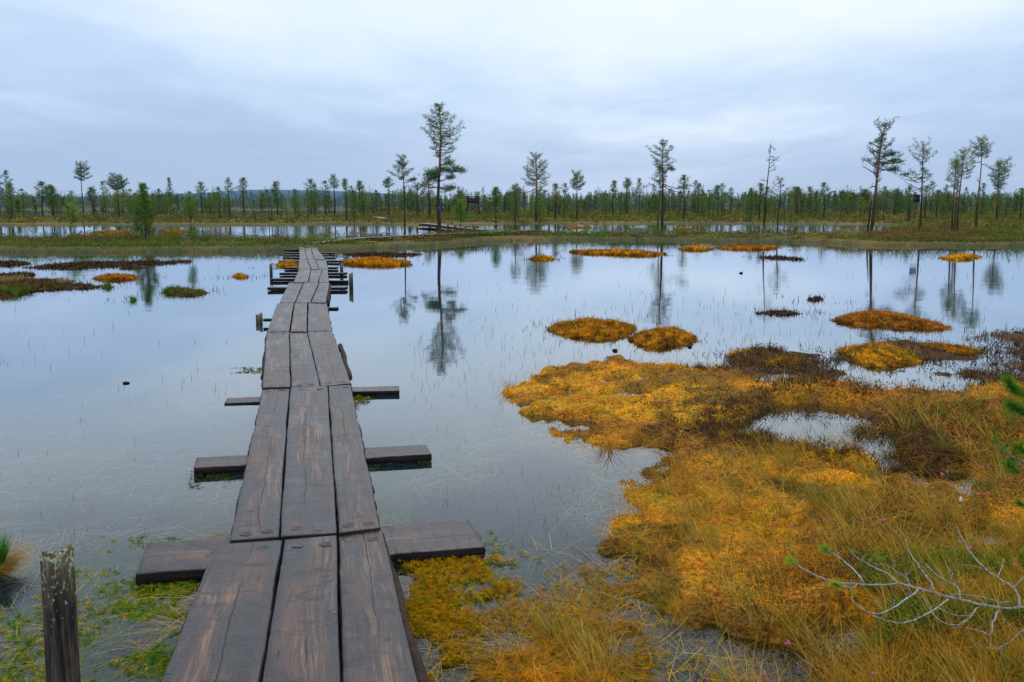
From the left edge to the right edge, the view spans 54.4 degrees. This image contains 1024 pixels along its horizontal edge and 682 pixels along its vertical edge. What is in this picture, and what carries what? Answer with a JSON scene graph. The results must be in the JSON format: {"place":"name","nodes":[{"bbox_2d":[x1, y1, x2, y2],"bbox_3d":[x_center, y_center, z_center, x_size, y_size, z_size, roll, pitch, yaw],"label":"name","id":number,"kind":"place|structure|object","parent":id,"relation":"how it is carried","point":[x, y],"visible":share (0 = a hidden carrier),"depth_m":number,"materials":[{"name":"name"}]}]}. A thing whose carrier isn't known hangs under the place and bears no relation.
{"place":"outdoors","nodes":[
{"label":"outdoors","id":0,"kind":"place"},
{"bbox_2d":[0,190,969,205],"bbox_3d":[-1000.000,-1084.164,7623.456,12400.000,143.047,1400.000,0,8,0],"label":"hills","id":1,"kind":"structure","parent":0,"point":[284,192],"depth_m":7114.84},
{"bbox_2d":[0,206,1023,681],"bbox_3d":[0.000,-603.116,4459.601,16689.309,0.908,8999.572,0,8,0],"label":"ground","id":2,"kind":"structure","parent":0,"point":[202,426],"depth_m":7.26,"materials":[{"name":"plant"}]},
{"bbox_2d":[2,182,18,219],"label":"pine tree","id":3,"kind":"object","parent":2,"relation":"on","point":[9,196],"visible":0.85,"depth_m":114.60,"materials":[{"name":"green plant"}]},
{"bbox_2d":[16,188,29,213],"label":"pine tree","id":4,"kind":"object","parent":2,"relation":"on","point":[23,207],"visible":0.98,"depth_m":165.72,"materials":[{"name":"green plant"}]},
{"bbox_2d":[33,180,49,215],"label":"pine tree","id":5,"kind":"object","parent":2,"relation":"on","point":[40,184],"visible":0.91,"depth_m":168.05,"materials":[{"name":"green plant"}]},
{"bbox_2d":[62,202,82,232],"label":"pine tree","id":6,"kind":"object","parent":2,"relation":"on","point":[70,204],"visible":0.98,"depth_m":49.52,"materials":[{"name":"green plant"}]},
{"bbox_2d":[73,160,92,212],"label":"pine tree","id":7,"kind":"object","parent":2,"relation":"on","point":[80,175],"visible":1,"depth_m":187.47,"materials":[{"name":"green plant"}]},
{"bbox_2d":[97,181,110,212],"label":"pine tree","id":8,"kind":"object","parent":2,"relation":"on","point":[104,193],"visible":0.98,"depth_m":153.92,"materials":[{"name":"green plant"}]},
{"bbox_2d":[103,172,128,216],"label":"pine tree","id":9,"kind":"object","parent":2,"relation":"on","point":[117,185],"visible":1,"depth_m":133.20,"materials":[{"name":"green plant"}]},
{"bbox_2d":[129,182,159,238],"bbox_3d":[-16.450,-5.673,44.610,1.367,2.956,1.235,-3,8,-21],"label":"pine tree","id":10,"kind":"object","parent":2,"relation":"on","point":[143,198],"visible":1,"depth_m":44.48,"materials":[{"name":"green plant"}]},
{"bbox_2d":[154,188,165,216],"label":"spruce tree","id":11,"kind":"object","parent":2,"relation":"on","point":[157,198],"visible":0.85,"depth_m":141.09,"materials":[{"name":"green plant"}]},
{"bbox_2d":[163,177,176,214],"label":"spruce tree","id":12,"kind":"object","parent":2,"relation":"on","point":[169,189],"visible":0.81,"depth_m":145.39,"materials":[{"name":"green plant"}]},
{"bbox_2d":[181,195,196,232],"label":"pine tree","id":13,"kind":"object","parent":2,"relation":"on","point":[190,206],"visible":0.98,"depth_m":49.48,"materials":[{"name":"green plant"}]},
{"bbox_2d":[194,181,208,214],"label":"pine tree","id":14,"kind":"object","parent":2,"relation":"on","point":[200,187],"visible":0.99,"depth_m":177.99,"materials":[{"name":"green plant"}]},
{"bbox_2d":[211,187,227,219],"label":"pine tree","id":15,"kind":"object","parent":2,"relation":"on","point":[218,198],"visible":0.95,"depth_m":118.69,"materials":[{"name":"green plant"}]},
{"bbox_2d":[221,178,235,213],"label":"pine tree","id":16,"kind":"object","parent":2,"relation":"on","point":[227,181],"visible":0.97,"depth_m":148.34,"materials":[{"name":"green plant"}]},
{"bbox_2d":[235,177,248,213],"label":"pine tree","id":17,"kind":"object","parent":2,"relation":"on","point":[243,186],"visible":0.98,"depth_m":148.17,"materials":[{"name":"green plant"}]},
{"bbox_2d":[270,180,282,213],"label":"pine tree","id":18,"kind":"object","parent":2,"relation":"on","point":[274,185],"visible":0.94,"depth_m":187.87,"materials":[{"name":"green plant"}]},
{"bbox_2d":[303,178,316,214],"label":"pine tree","id":19,"kind":"object","parent":2,"relation":"on","point":[310,183],"visible":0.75,"depth_m":187.67,"materials":[{"name":"green plant"}]},
{"bbox_2d":[309,184,320,215],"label":"pine tree","id":20,"kind":"object","parent":2,"relation":"on","point":[315,195],"visible":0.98,"depth_m":163.60,"materials":[{"name":"green plant"}]},
{"bbox_2d":[327,174,340,214],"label":"pine tree","id":21,"kind":"object","parent":2,"relation":"on","point":[332,182],"visible":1,"depth_m":177.90,"materials":[{"name":"green plant"}]},
{"bbox_2d":[344,190,360,222],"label":"pine tree","id":22,"kind":"object","parent":2,"relation":"on","point":[353,202],"visible":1,"depth_m":96.03,"materials":[{"name":"green plant"}]},
{"bbox_2d":[383,176,394,214],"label":"pine tree","id":23,"kind":"object","parent":2,"relation":"on","point":[387,181],"visible":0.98,"depth_m":148.27,"materials":[{"name":"green plant"}]},
{"bbox_2d":[388,154,417,234],"bbox_3d":[-5.747,-7.596,52.474,1.657,4.657,1.640,0,8,0],"label":"pine tree","id":24,"kind":"object","parent":2,"relation":"on","point":[402,174],"visible":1,"depth_m":52.27,"materials":[{"name":"green plant"}]},
{"bbox_2d":[421,179,435,217],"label":"pine tree","id":25,"kind":"object","parent":2,"relation":"on","point":[428,194],"visible":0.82,"depth_m":118.69,"materials":[{"name":"green plant"}]},
{"bbox_2d":[415,102,466,232],"bbox_3d":[-3.539,-8.516,50.276,2.456,7.076,2.716,5,9,33],"label":"pine tree","id":26,"kind":"object","parent":2,"relation":"on","point":[435,174],"visible":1,"depth_m":50.09,"materials":[{"name":"green plant"}]},
{"bbox_2d":[451,199,469,226],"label":"pine tree","id":27,"kind":"object","parent":2,"relation":"on","point":[461,210],"visible":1,"depth_m":75.18,"materials":[{"name":"green plant"}]},
{"bbox_2d":[466,196,487,214],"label":"watchtower","id":28,"kind":"structure","parent":2,"relation":"on","point":[472,201],"depth_m":167.36,"materials":[{"name":"brown wood"}]},
{"bbox_2d":[0,217,1019,252],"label":"bank sedge","id":29,"kind":"object","parent":2,"relation":"on","point":[4,222],"visible":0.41,"depth_m":99.78,"materials":[{"name":"green plant"}]},
{"bbox_2d":[0,367,1023,681],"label":"sedge grass","id":30,"kind":"structure","parent":2,"relation":"on","point":[980,661],"depth_m":4.38,"materials":[{"name":"yellow plant"}]},
{"bbox_2d":[0,206,1023,251],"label":"heath","id":31,"kind":"object","parent":2,"relation":"on","point":[987,224],"visible":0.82,"depth_m":55.38,"materials":[{"name":"green plant"}]},
{"bbox_2d":[0,184,1023,215],"bbox_3d":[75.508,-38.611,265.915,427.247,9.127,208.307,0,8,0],"label":"forest","id":32,"kind":"object","parent":2,"relation":"on","point":[847,204],"visible":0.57,"depth_m":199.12,"materials":[{"name":"green plant"}]},
{"bbox_2d":[508,183,524,230],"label":"pine tree","id":33,"kind":"object","parent":2,"relation":"on","point":[515,194],"visible":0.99,"depth_m":67.35,"materials":[{"name":"green plant"}]},
{"bbox_2d":[515,152,549,221],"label":"pine tree","id":34,"kind":"object","parent":2,"relation":"on","point":[532,163],"visible":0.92,"depth_m":102.52,"materials":[{"name":"green plant"}]},
{"bbox_2d":[529,187,553,228],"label":"pine tree","id":35,"kind":"object","parent":2,"relation":"on","point":[539,194],"visible":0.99,"depth_m":67.29,"materials":[{"name":"green plant"}]},
{"bbox_2d":[552,183,561,217],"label":"pine tree","id":36,"kind":"object","parent":2,"relation":"on","point":[556,194],"visible":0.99,"depth_m":118.67,"materials":[{"name":"green plant"}]},
{"bbox_2d":[569,168,585,219],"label":"pine tree","id":37,"kind":"object","parent":2,"relation":"on","point":[577,175],"visible":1,"depth_m":110.50,"materials":[{"name":"green plant"}]},
{"bbox_2d":[608,180,617,214],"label":"pine tree","id":38,"kind":"object","parent":2,"relation":"on","point":[614,182],"visible":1,"depth_m":168.10,"materials":[{"name":"green plant"}]},
{"bbox_2d":[645,165,665,226],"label":"pine tree","id":39,"kind":"object","parent":2,"relation":"on","point":[659,183],"visible":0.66,"depth_m":83.01,"materials":[{"name":"green plant"}]},
{"bbox_2d":[645,139,691,232],"bbox_3d":[9.662,-9.478,61.203,2.746,6.039,2.055,6,10,36],"label":"pine tree","id":40,"kind":"object","parent":2,"relation":"on","point":[661,169],"visible":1,"depth_m":61.11,"materials":[{"name":"green plant"}]},
{"bbox_2d":[678,174,688,217],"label":"pine tree","id":41,"kind":"object","parent":2,"relation":"on","point":[683,176],"visible":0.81,"depth_m":118.70,"materials":[{"name":"green plant"}]},
{"bbox_2d":[712,184,723,214],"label":"pine tree","id":42,"kind":"object","parent":2,"relation":"on","point":[716,193],"visible":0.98,"depth_m":148.33,"materials":[{"name":"green plant"}]},
{"bbox_2d":[692,343,755,362],"bbox_3d":[2.721,0.141,11.741,1.211,0.264,1.415,0,8,0],"label":"moss hummock","id":43,"kind":"object","parent":2,"relation":"on","point":[738,351],"visible":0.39,"depth_m":11.73,"materials":[{"name":"brown plant"}]},
{"bbox_2d":[449,350,1023,681],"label":"sphagnum moss","id":44,"kind":"object","parent":2,"relation":"on","point":[719,446],"visible":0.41,"depth_m":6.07,"materials":[{"name":"plant"}]},
{"bbox_2d":[745,188,759,220],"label":"pine tree","id":45,"kind":"object","parent":2,"relation":"on","point":[753,203],"visible":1,"depth_m":103.86,"materials":[{"name":"green plant"}]},
{"bbox_2d":[753,183,768,218],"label":"pine tree","id":46,"kind":"object","parent":2,"relation":"on","point":[760,187],"visible":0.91,"depth_m":108.83,"materials":[{"name":"green plant"}]},
{"bbox_2d":[758,186,775,216],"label":"pine tree","id":47,"kind":"object","parent":2,"relation":"on","point":[772,197],"visible":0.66,"depth_m":127.57,"materials":[{"name":"green plant"}]},
{"bbox_2d":[760,144,779,231],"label":"dead pine","id":48,"kind":"object","parent":2,"relation":"on","point":[769,151],"visible":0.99,"depth_m":61.21,"materials":[{"name":"brown plant"}]},
{"bbox_2d":[721,352,841,371],"bbox_3d":[3.044,0.234,11.107,1.400,0.250,1.510,0,8,0],"label":"moss hummock","id":49,"kind":"object","parent":2,"relation":"on","point":[778,359],"visible":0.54,"depth_m":11.03,"materials":[{"name":"brown plant"}]},
{"bbox_2d":[769,177,793,233],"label":"pine tree","id":50,"kind":"object","parent":2,"relation":"on","point":[780,195],"visible":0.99,"depth_m":60.34,"materials":[{"name":"green plant"}]},
{"bbox_2d":[791,186,804,215],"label":"pine tree","id":51,"kind":"object","parent":2,"relation":"on","point":[797,192],"visible":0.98,"depth_m":138.48,"materials":[{"name":"green plant"}]},
{"bbox_2d":[810,192,822,215],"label":"spruce tree","id":52,"kind":"object","parent":2,"relation":"on","point":[813,203],"visible":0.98,"depth_m":138.12,"materials":[{"name":"green plant"}]},
{"bbox_2d":[816,181,833,215],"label":"pine tree","id":53,"kind":"object","parent":2,"relation":"on","point":[823,190],"visible":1,"depth_m":123.70,"materials":[{"name":"green plant"}]},
{"bbox_2d":[630,326,1023,681],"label":"dwarf shrubs","id":54,"kind":"object","parent":2,"relation":"on","point":[803,378],"visible":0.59,"depth_m":5.09,"materials":[{"name":"brown plant"}]},
{"bbox_2d":[660,328,1023,483],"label":"mud sedge","id":55,"kind":"object","parent":2,"relation":"on","point":[894,465],"visible":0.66,"depth_m":7.90,"materials":[{"name":"brown plant"}]},
{"bbox_2d":[856,188,870,216],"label":"pine tree","id":56,"kind":"object","parent":2,"relation":"on","point":[863,193],"visible":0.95,"depth_m":138.35,"materials":[{"name":"green plant"}]},
{"bbox_2d":[859,116,906,236],"bbox_3d":[18.767,-8.181,50.400,2.230,6.373,2.004,0,8,0],"label":"pine tree","id":57,"kind":"object","parent":2,"relation":"on","point":[893,160],"visible":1,"depth_m":50.18,"materials":[{"name":"green plant"}]},
{"bbox_2d":[835,336,955,371],"bbox_3d":[4.338,0.148,11.643,1.823,0.278,2.508,0,8,0],"label":"moss hummock","id":58,"kind":"object","parent":2,"relation":"on","point":[878,354],"visible":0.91,"depth_m":11.39,"materials":[{"name":"plant"}]},
{"bbox_2d":[889,187,902,215],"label":"pine tree","id":59,"kind":"object","parent":2,"relation":"on","point":[897,190],"visible":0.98,"depth_m":148.52,"materials":[{"name":"green plant"}]},
{"bbox_2d":[783,528,1023,669],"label":"bare branch","id":60,"kind":"object","parent":2,"relation":"on","point":[833,582],"visible":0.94,"depth_m":3.85,"materials":[{"name":"grey plant"}]},
{"bbox_2d":[893,137,937,230],"bbox_3d":[24.357,-9.295,60.059,3.058,5.982,2.307,-5,9,-32],"label":"pine tree","id":61,"kind":"object","parent":2,"relation":"on","point":[924,154],"visible":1,"depth_m":60.20,"materials":[{"name":"green plant"}]},
{"bbox_2d":[919,184,932,218],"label":"pine tree","id":62,"kind":"object","parent":2,"relation":"on","point":[927,190],"visible":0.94,"depth_m":128.66,"materials":[{"name":"green plant"}]},
{"bbox_2d":[850,541,1023,657],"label":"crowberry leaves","id":63,"kind":"object","parent":2,"relation":"on","point":[921,580],"visible":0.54,"depth_m":4.33,"materials":[{"name":"green plant"}]},
{"bbox_2d":[929,189,945,217],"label":"pine tree","id":64,"kind":"object","parent":2,"relation":"on","point":[937,194],"visible":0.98,"depth_m":118.68,"materials":[{"name":"green plant"}]},
{"bbox_2d":[944,157,961,229],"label":"pine tree","id":65,"kind":"object","parent":2,"relation":"on","point":[955,162],"visible":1,"depth_m":58.30,"materials":[{"name":"green plant"}]},
{"bbox_2d":[951,178,962,228],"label":"pine tree","id":66,"kind":"object","parent":2,"relation":"on","point":[956,198],"visible":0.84,"depth_m":59.89,"materials":[{"name":"green plant"}]},
{"bbox_2d":[909,339,1014,361],"bbox_3d":[5.303,0.080,12.127,1.603,0.283,1.723,0,8,0],"label":"moss hummock","id":67,"kind":"object","parent":2,"relation":"on","point":[957,349],"visible":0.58,"depth_m":11.99,"materials":[{"name":"orange plant"}]},
{"bbox_2d":[949,146,975,229],"bbox_3d":[26.726,-8.900,59.301,1.660,5.402,1.640,0,8,0],"label":"pine tree","id":68,"kind":"object","parent":2,"relation":"on","point":[966,165],"visible":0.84,"depth_m":59.11,"materials":[{"name":"green plant"}]},
{"bbox_2d":[968,135,994,225],"bbox_3d":[28.779,-9.577,61.124,1.462,6.259,1.723,-2,8,-14],"label":"pine tree","id":69,"kind":"object","parent":2,"relation":"on","point":[983,146],"visible":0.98,"depth_m":61.00,"materials":[{"name":"green plant"}]},
{"bbox_2d":[986,155,1015,221],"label":"pine tree","id":70,"kind":"object","parent":2,"relation":"on","point":[1000,173],"visible":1,"depth_m":84.74,"materials":[{"name":"green plant"}]},
{"bbox_2d":[988,369,1023,512],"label":"young pine","id":71,"kind":"object","parent":2,"relation":"on","point":[1015,408],"visible":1,"depth_m":3.37,"materials":[{"name":"green plant"}]},
{"bbox_2d":[1014,187,1023,217],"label":"pine tree","id":72,"kind":"object","parent":2,"relation":"on","point":[1020,197],"visible":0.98,"depth_m":118.80,"materials":[{"name":"green plant"}]},
{"bbox_2d":[0,210,1023,405],"bbox_3d":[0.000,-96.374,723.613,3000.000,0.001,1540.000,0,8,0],"label":"water","id":73,"kind":"structure","parent":0,"point":[382,319],"depth_m":17.49,"materials":[{"name":"liquid"}]},
{"bbox_2d":[0,529,40,578],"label":"grass tussock","id":74,"kind":"object","parent":73,"relation":"on","point":[8,564],"depth_m":4.75,"materials":[{"name":"beige plant"}]},
{"bbox_2d":[0,259,60,265],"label":"mud bank","id":75,"kind":"structure","parent":73,"relation":"in","point":[10,262],"depth_m":30.06,"materials":[{"name":"brown soil"}]},
{"bbox_2d":[0,269,67,278],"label":"mud bank","id":76,"kind":"structure","parent":73,"relation":"in","point":[29,273],"depth_m":25.20,"materials":[{"name":"brown soil"}]},
{"bbox_2d":[44,184,60,215],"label":"pine tree","id":77,"kind":"object","parent":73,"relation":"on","point":[52,189],"visible":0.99,"depth_m":138.29,"materials":[{"name":"green plant"}]},
{"bbox_2d":[40,544,80,681],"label":"wooden post","id":78,"kind":"object","parent":73,"relation":"in","point":[60,619],"visible":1,"depth_m":3.47,"materials":[{"name":"brown wood"}]},
{"bbox_2d":[0,274,120,297],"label":"mud bank","id":79,"kind":"structure","parent":73,"relation":"in","point":[22,285],"depth_m":21.57,"materials":[{"name":"plant"}]},
{"bbox_2d":[84,186,97,214],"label":"pine tree","id":80,"kind":"object","parent":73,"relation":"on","point":[90,191],"visible":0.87,"depth_m":148.39,"materials":[{"name":"green plant"}]},
{"bbox_2d":[13,258,191,268],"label":"mud bank","id":81,"kind":"structure","parent":73,"relation":"in","point":[82,264],"depth_m":29.52,"materials":[{"name":"brown soil"}]},
{"bbox_2d":[89,229,137,233],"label":"moss island","id":82,"kind":"structure","parent":73,"relation":"in","point":[118,231],"depth_m":65.69,"materials":[{"name":"plant"}]},
{"bbox_2d":[79,272,150,281],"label":"moss island","id":83,"kind":"structure","parent":73,"relation":"in","point":[114,276],"depth_m":23.99,"materials":[{"name":"orange plant"}]},
{"bbox_2d":[137,283,225,297],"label":"moss island","id":84,"kind":"structure","parent":73,"relation":"in","point":[178,290],"depth_m":20.08,"materials":[{"name":"green plant"}]},
{"bbox_2d":[248,259,298,267],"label":"moss island","id":85,"kind":"structure","parent":73,"relation":"in","point":[287,263],"depth_m":29.27,"materials":[{"name":"plant"}]},
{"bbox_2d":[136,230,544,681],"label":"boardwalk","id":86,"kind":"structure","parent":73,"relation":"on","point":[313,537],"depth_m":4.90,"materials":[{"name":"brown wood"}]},
{"bbox_2d":[341,178,349,219],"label":"pine tree","id":87,"kind":"object","parent":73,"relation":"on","point":[344,183],"visible":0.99,"depth_m":108.77,"materials":[{"name":"green plant"}]},
{"bbox_2d":[0,263,726,681],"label":"drowned moss","id":88,"kind":"object","parent":73,"relation":"in","point":[438,607],"visible":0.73,"depth_m":4.32,"materials":[{"name":"green plant"}]},
{"bbox_2d":[327,256,418,266],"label":"moss island","id":89,"kind":"structure","parent":73,"relation":"in","point":[372,261],"depth_m":29.88,"materials":[{"name":"plant"}]},
{"bbox_2d":[331,250,434,256],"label":"mud bank","id":90,"kind":"structure","parent":73,"relation":"in","point":[381,254],"depth_m":35.60,"materials":[{"name":"brown soil"}]},
{"bbox_2d":[0,388,774,681],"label":"sunken straw","id":91,"kind":"object","parent":73,"relation":"in","point":[212,526],"visible":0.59,"depth_m":6.39,"materials":[{"name":"beige plant"}]},
{"bbox_2d":[408,182,422,216],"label":"pine tree","id":92,"kind":"object","parent":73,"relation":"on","point":[417,189],"visible":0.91,"depth_m":138.45,"materials":[{"name":"green plant"}]},
{"bbox_2d":[417,223,496,233],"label":"boardwalk","id":93,"kind":"structure","parent":73,"relation":"on","point":[435,225],"depth_m":72.29,"materials":[{"name":"brown wood"}]},
{"bbox_2d":[489,186,505,226],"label":"pine tree","id":94,"kind":"object","parent":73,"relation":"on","point":[495,193],"visible":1,"depth_m":84.09,"materials":[{"name":"green plant"}]},
{"bbox_2d":[0,259,1022,677],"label":"pond stems","id":95,"kind":"object","parent":73,"relation":"in","point":[548,425],"visible":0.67,"depth_m":8.41,"materials":[{"name":"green plant"}]},
{"bbox_2d":[524,254,564,260],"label":"moss island","id":96,"kind":"structure","parent":73,"relation":"in","point":[544,257],"depth_m":32.84,"materials":[{"name":"plant"}]},
{"bbox_2d":[523,314,657,341],"bbox_3d":[1.191,-0.198,14.129,2.116,0.296,2.768,0,8,0],"label":"moss hummock","id":97,"kind":"object","parent":73,"relation":"in","point":[592,328],"visible":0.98,"depth_m":13.87,"materials":[{"name":"plant"}]},
{"bbox_2d":[553,248,680,256],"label":"moss island","id":98,"kind":"structure","parent":73,"relation":"in","point":[628,252],"depth_m":36.46,"materials":[{"name":"orange plant"}]},
{"bbox_2d":[599,324,723,350],"bbox_3d":[1.958,-0.096,13.251,1.694,0.329,2.457,0,8,0],"label":"moss hummock","id":99,"kind":"object","parent":73,"relation":"in","point":[673,335],"visible":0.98,"depth_m":12.86,"materials":[{"name":"orange plant"}]},
{"bbox_2d":[662,243,728,250],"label":"moss island","id":100,"kind":"structure","parent":73,"relation":"in","point":[696,247],"depth_m":40.11,"materials":[{"name":"orange plant"}]},
{"bbox_2d":[709,244,800,249],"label":"moss island","id":101,"kind":"structure","parent":73,"relation":"in","point":[749,247],"depth_m":40.87,"materials":[{"name":"orange plant"}]},
{"bbox_2d":[741,254,807,260],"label":"mud bank","id":102,"kind":"structure","parent":73,"relation":"in","point":[783,257],"depth_m":33.29,"materials":[{"name":"brown soil"}]},
{"bbox_2d":[736,304,825,317],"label":"mud bank","id":103,"kind":"structure","parent":73,"relation":"in","point":[771,311],"depth_m":16.33,"materials":[{"name":"brown soil"}]},
{"bbox_2d":[814,307,985,330],"bbox_3d":[5.672,-0.360,15.269,2.183,0.310,2.887,0,8,0],"label":"moss hummock","id":104,"kind":"object","parent":73,"relation":"in","point":[873,318],"visible":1,"depth_m":14.88,"materials":[{"name":"plant"}]},
{"bbox_2d":[902,185,917,219],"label":"pine tree","id":105,"kind":"object","parent":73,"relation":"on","point":[910,188],"visible":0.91,"depth_m":103.90,"materials":[{"name":"green plant"}]},
{"bbox_2d":[912,253,1009,260],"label":"moss island","id":106,"kind":"structure","parent":73,"relation":"in","point":[964,256],"depth_m":33.42,"materials":[{"name":"plant"}]},
{"bbox_2d":[0,0,1023,203],"label":"sky","id":107,"kind":"structure","parent":0,"point":[188,92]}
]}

